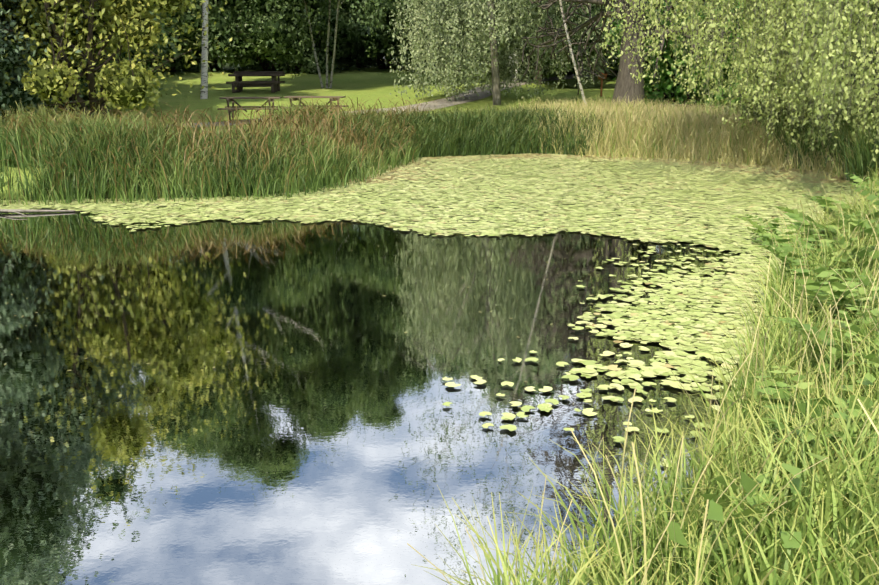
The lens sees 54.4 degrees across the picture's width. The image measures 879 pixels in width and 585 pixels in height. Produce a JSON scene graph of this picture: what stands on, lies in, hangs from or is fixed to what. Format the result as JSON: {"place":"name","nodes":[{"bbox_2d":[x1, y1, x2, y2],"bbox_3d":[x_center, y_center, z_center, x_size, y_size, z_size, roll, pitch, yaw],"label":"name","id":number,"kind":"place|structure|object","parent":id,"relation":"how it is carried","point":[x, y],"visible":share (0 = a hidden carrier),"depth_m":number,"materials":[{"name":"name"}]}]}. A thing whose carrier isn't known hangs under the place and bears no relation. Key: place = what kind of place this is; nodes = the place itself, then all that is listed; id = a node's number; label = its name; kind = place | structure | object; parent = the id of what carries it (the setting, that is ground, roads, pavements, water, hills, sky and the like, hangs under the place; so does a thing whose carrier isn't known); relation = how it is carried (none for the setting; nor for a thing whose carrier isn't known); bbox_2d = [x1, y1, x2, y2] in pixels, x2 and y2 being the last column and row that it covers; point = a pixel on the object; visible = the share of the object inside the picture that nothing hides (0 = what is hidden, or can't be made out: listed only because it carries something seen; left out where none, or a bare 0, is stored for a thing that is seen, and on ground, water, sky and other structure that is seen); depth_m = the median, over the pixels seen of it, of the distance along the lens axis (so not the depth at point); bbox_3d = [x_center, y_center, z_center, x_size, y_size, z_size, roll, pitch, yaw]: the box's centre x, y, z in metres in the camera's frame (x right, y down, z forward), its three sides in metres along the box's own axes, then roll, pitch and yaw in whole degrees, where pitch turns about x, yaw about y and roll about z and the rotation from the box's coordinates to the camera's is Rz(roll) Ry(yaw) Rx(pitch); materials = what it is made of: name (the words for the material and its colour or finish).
{"place":"outdoors","nodes":[
{"label":"outdoors","id":0,"kind":"place"},
{"bbox_2d":[4,215,660,407],"bbox_3d":[-2.986,-0.177,8.181,11.910,0.001,6.820,0,15,-1],"label":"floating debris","id":1,"kind":"object","parent":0,"point":[269,286],"visible":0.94,"depth_m":6.83,"materials":[{"name":"plant"}]},
{"bbox_2d":[121,74,589,128],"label":"gravel path","id":2,"kind":"structure","parent":0,"point":[439,103],"depth_m":34.10,"materials":[{"name":"grey gravel"}]},
{"bbox_2d":[0,196,760,584],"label":"pond water","id":3,"kind":"structure","parent":0,"point":[308,430],"depth_m":5.11,"materials":[{"name":"black liquid"}]},
{"bbox_2d":[0,209,74,216],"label":"floating branch","id":4,"kind":"object","parent":3,"relation":"on","point":[19,211],"visible":1,"depth_m":11.62,"materials":[{"name":"grey wood"}]},
{"bbox_2d":[4,155,862,362],"bbox_3d":[-4.168,-1.912,14.794,21.890,0.001,14.037,5,15,18],"label":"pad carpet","id":5,"kind":"object","parent":3,"relation":"on","point":[627,318],"visible":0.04,"depth_m":12.00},
{"bbox_2d":[0,153,869,402],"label":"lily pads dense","id":6,"kind":"object","parent":5,"relation":"on","point":[696,180],"visible":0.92,"depth_m":11.76,"materials":[{"name":"green plant"}]},
{"bbox_2d":[442,232,803,466],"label":"lily pads","id":7,"kind":"object","parent":3,"relation":"on","point":[546,406],"visible":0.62,"depth_m":5.71,"materials":[{"name":"green plant"}]},
{"bbox_2d":[0,59,878,584],"bbox_3d":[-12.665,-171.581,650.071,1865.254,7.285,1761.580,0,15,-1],"label":"terrain","id":8,"kind":"structure","parent":0,"point":[362,85],"depth_m":37.17,"materials":[{"name":"green plant"}]},
{"bbox_2d":[0,2,22,55],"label":"tree","id":9,"kind":"object","parent":8,"relation":"on","point":[1,18],"visible":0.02,"depth_m":17.89,"materials":[{"name":"green plant"}]},
{"bbox_2d":[0,0,107,121],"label":"bush","id":10,"kind":"object","parent":8,"relation":"on","point":[10,61],"visible":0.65,"depth_m":17.17,"materials":[{"name":"green plant"}]},
{"bbox_2d":[0,0,236,124],"bbox_3d":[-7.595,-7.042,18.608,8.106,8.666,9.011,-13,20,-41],"label":"yellow tree","id":11,"kind":"object","parent":8,"relation":"on","point":[115,25],"visible":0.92,"depth_m":17.21,"materials":[{"name":"green plant"}]},
{"bbox_2d":[134,8,177,75],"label":"tree","id":12,"kind":"object","parent":8,"relation":"on","point":[149,64],"depth_m":47.66,"materials":[{"name":"green plant"}]},
{"bbox_2d":[146,8,213,73],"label":"tree","id":13,"kind":"object","parent":8,"relation":"on","point":[179,66],"visible":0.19,"depth_m":48.72,"materials":[{"name":"green plant"}]},
{"bbox_2d":[0,96,431,205],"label":"reeds","id":14,"kind":"object","parent":8,"relation":"on","point":[315,148],"visible":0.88,"depth_m":13.41,"materials":[{"name":"green plant"}]},
{"bbox_2d":[164,0,282,72],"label":"tree","id":15,"kind":"object","parent":8,"relation":"on","point":[218,18],"visible":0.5,"depth_m":47.55,"materials":[{"name":"green plant"}]},
{"bbox_2d":[217,97,281,122],"bbox_3d":[-5.816,-5.634,26.440,1.800,0.796,1.650,-1,15,-5],"label":"picnic table","id":16,"kind":"object","parent":8,"relation":"on","point":[232,108],"visible":0.77,"depth_m":26.07,"materials":[{"name":"brown wood"}]},
{"bbox_2d":[177,0,325,71],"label":"tree","id":17,"kind":"object","parent":8,"relation":"on","point":[261,44],"visible":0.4,"depth_m":47.68,"materials":[{"name":"green plant"}]},
{"bbox_2d":[181,0,323,87],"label":"tree","id":18,"kind":"object","parent":8,"relation":"on","point":[313,45],"visible":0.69,"depth_m":39.15,"materials":[{"name":"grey plant"}]},
{"bbox_2d":[226,71,284,92],"bbox_3d":[-8.197,-9.441,38.281,2.300,0.910,2.125,-1,15,-3],"label":"picnic table","id":19,"kind":"object","parent":8,"relation":"on","point":[238,83],"visible":0.98,"depth_m":38.14,"materials":[{"name":"brown wood"}]},
{"bbox_2d":[244,0,364,75],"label":"tree","id":20,"kind":"object","parent":8,"relation":"on","point":[341,43],"visible":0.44,"depth_m":49.09,"materials":[{"name":"green plant"}]},
{"bbox_2d":[172,0,440,98],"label":"white birch","id":21,"kind":"object","parent":8,"relation":"on","point":[204,78],"visible":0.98,"depth_m":34.95,"materials":[{"name":"green plant"}]},
{"bbox_2d":[238,0,374,72],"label":"tree","id":22,"kind":"object","parent":8,"relation":"on","point":[296,27],"visible":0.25,"depth_m":48.64,"materials":[{"name":"green plant"}]},
{"bbox_2d":[284,96,348,111],"bbox_3d":[-3.869,-5.709,26.656,1.800,0.796,1.650,1,15,5],"label":"picnic table","id":23,"kind":"object","parent":8,"relation":"on","point":[294,98],"visible":0.52,"depth_m":26.46,"materials":[{"name":"brown wood"}]},
{"bbox_2d":[316,0,403,87],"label":"tree","id":24,"kind":"object","parent":8,"relation":"on","point":[333,58],"visible":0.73,"depth_m":39.47,"materials":[{"name":"grey plant"}]},
{"bbox_2d":[322,0,407,67],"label":"tree","id":25,"kind":"object","parent":8,"relation":"on","point":[354,18],"visible":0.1,"depth_m":50.30,"materials":[{"name":"green plant"}]},
{"bbox_2d":[334,0,403,69],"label":"tree","id":26,"kind":"object","parent":8,"relation":"on","point":[363,31],"visible":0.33,"depth_m":49.71,"materials":[{"name":"green plant"}]},
{"bbox_2d":[317,0,432,87],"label":"tree","id":27,"kind":"object","parent":8,"relation":"on","point":[328,30],"visible":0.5,"depth_m":39.60,"materials":[{"name":"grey plant"}]},
{"bbox_2d":[356,0,446,65],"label":"tree","id":28,"kind":"object","parent":8,"relation":"on","point":[395,43],"visible":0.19,"depth_m":48.95,"materials":[{"name":"green plant"}]},
{"bbox_2d":[383,0,469,72],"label":"tree","id":29,"kind":"object","parent":8,"relation":"on","point":[407,57],"depth_m":49.13,"materials":[{"name":"green plant"}]},
{"bbox_2d":[395,0,475,68],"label":"tree","id":30,"kind":"object","parent":8,"relation":"on","point":[434,28],"visible":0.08,"depth_m":48.01,"materials":[{"name":"green plant"}]},
{"bbox_2d":[454,0,548,78],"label":"tree","id":31,"kind":"object","parent":8,"relation":"on","point":[528,52],"visible":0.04,"depth_m":43.77,"materials":[{"name":"green plant"}]},
{"bbox_2d":[387,0,616,104],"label":"willow tree","id":32,"kind":"object","parent":8,"relation":"on","point":[452,52],"visible":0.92,"depth_m":31.58,"materials":[{"name":"green plant"}]},
{"bbox_2d":[495,0,620,83],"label":"tree","id":33,"kind":"object","parent":8,"relation":"on","point":[593,9],"visible":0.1,"depth_m":38.39,"materials":[{"name":"green plant"}]},
{"bbox_2d":[544,61,585,75],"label":"hedge","id":34,"kind":"object","parent":8,"relation":"on","point":[560,72],"depth_m":48.50,"materials":[{"name":"green plant"}]},
{"bbox_2d":[559,0,585,104],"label":"leaning birch","id":35,"kind":"object","parent":8,"relation":"on","point":[572,55],"visible":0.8,"depth_m":26.45,"materials":[{"name":"grey plant"}]},
{"bbox_2d":[527,29,618,74],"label":"hedge","id":36,"kind":"object","parent":8,"relation":"on","point":[570,72],"depth_m":48.65,"materials":[{"name":"green plant"}]},
{"bbox_2d":[598,73,606,96],"bbox_3d":[6.661,-8.521,35.038,0.360,0.950,0.135,-3,15,-10],"label":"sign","id":37,"kind":"object","parent":8,"relation":"on","point":[601,87],"visible":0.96,"depth_m":35.01,"materials":[{"name":"brown wood"}]},
{"bbox_2d":[342,94,878,184],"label":"reeds","id":38,"kind":"object","parent":8,"relation":"on","point":[475,131],"visible":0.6,"depth_m":19.18,"materials":[{"name":"green plant"}]},
{"bbox_2d":[583,0,669,76],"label":"tree","id":39,"kind":"object","parent":8,"relation":"on","point":[615,66],"visible":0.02,"depth_m":46.00,"materials":[{"name":"green plant"}]},
{"bbox_2d":[407,145,878,584],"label":"bank grass","id":40,"kind":"structure","parent":8,"relation":"on","point":[834,494],"depth_m":3.06,"materials":[{"name":"green plant"}]},
{"bbox_2d":[522,0,769,109],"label":"tree","id":41,"kind":"object","parent":8,"relation":"on","point":[625,85],"visible":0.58,"depth_m":26.06,"materials":[{"name":"green plant"}]},
{"bbox_2d":[596,0,752,107],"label":"tree","id":42,"kind":"object","parent":8,"relation":"on","point":[664,86],"visible":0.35,"depth_m":31.11,"materials":[{"name":"green plant"}]},
{"bbox_2d":[660,104,713,110],"bbox_3d":[7.775,-5.831,27.102,1.820,0.300,0.310,1,15,5],"label":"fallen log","id":43,"kind":"object","parent":8,"relation":"on","point":[686,106],"visible":0.17,"depth_m":27.00,"materials":[{"name":"brown wood"}]},
{"bbox_2d":[504,95,877,179],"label":"reeds","id":44,"kind":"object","parent":8,"relation":"on","point":[647,129],"depth_m":18.80,"materials":[{"name":"plant"}]},
{"bbox_2d":[668,0,804,98],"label":"bush","id":45,"kind":"object","parent":8,"relation":"on","point":[704,1],"depth_m":34.10,"materials":[{"name":"green plant"}]},
{"bbox_2d":[600,0,878,173],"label":"willow","id":46,"kind":"object","parent":8,"relation":"on","point":[788,27],"visible":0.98,"depth_m":14.90,"materials":[{"name":"green plant"}]},
{"bbox_2d":[666,172,878,584],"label":"leafy plants","id":47,"kind":"object","parent":8,"relation":"on","point":[748,484],"visible":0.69,"depth_m":4.73,"materials":[{"name":"green plant"}]},
{"bbox_2d":[705,1,858,107],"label":"tree","id":48,"kind":"object","parent":8,"relation":"on","point":[718,97],"visible":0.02,"depth_m":29.91,"materials":[{"name":"green plant"}]},
{"bbox_2d":[833,24,869,90],"bbox_3d":[20.504,-12.622,36.993,8.092,10.073,8.469,-11,18,-36],"label":"bush","id":49,"kind":"object","parent":8,"relation":"on","point":[854,74],"depth_m":37.45,"materials":[{"name":"green plant"}]},
{"bbox_2d":[833,0,878,104],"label":"tree","id":50,"kind":"object","parent":8,"relation":"on","point":[866,42],"depth_m":30.17,"materials":[{"name":"green plant"}]},
{"bbox_2d":[842,0,878,97],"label":"tree","id":51,"kind":"object","parent":8,"relation":"on","point":[868,46],"visible":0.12,"depth_m":28.96,"materials":[{"name":"green plant"}]}
]}

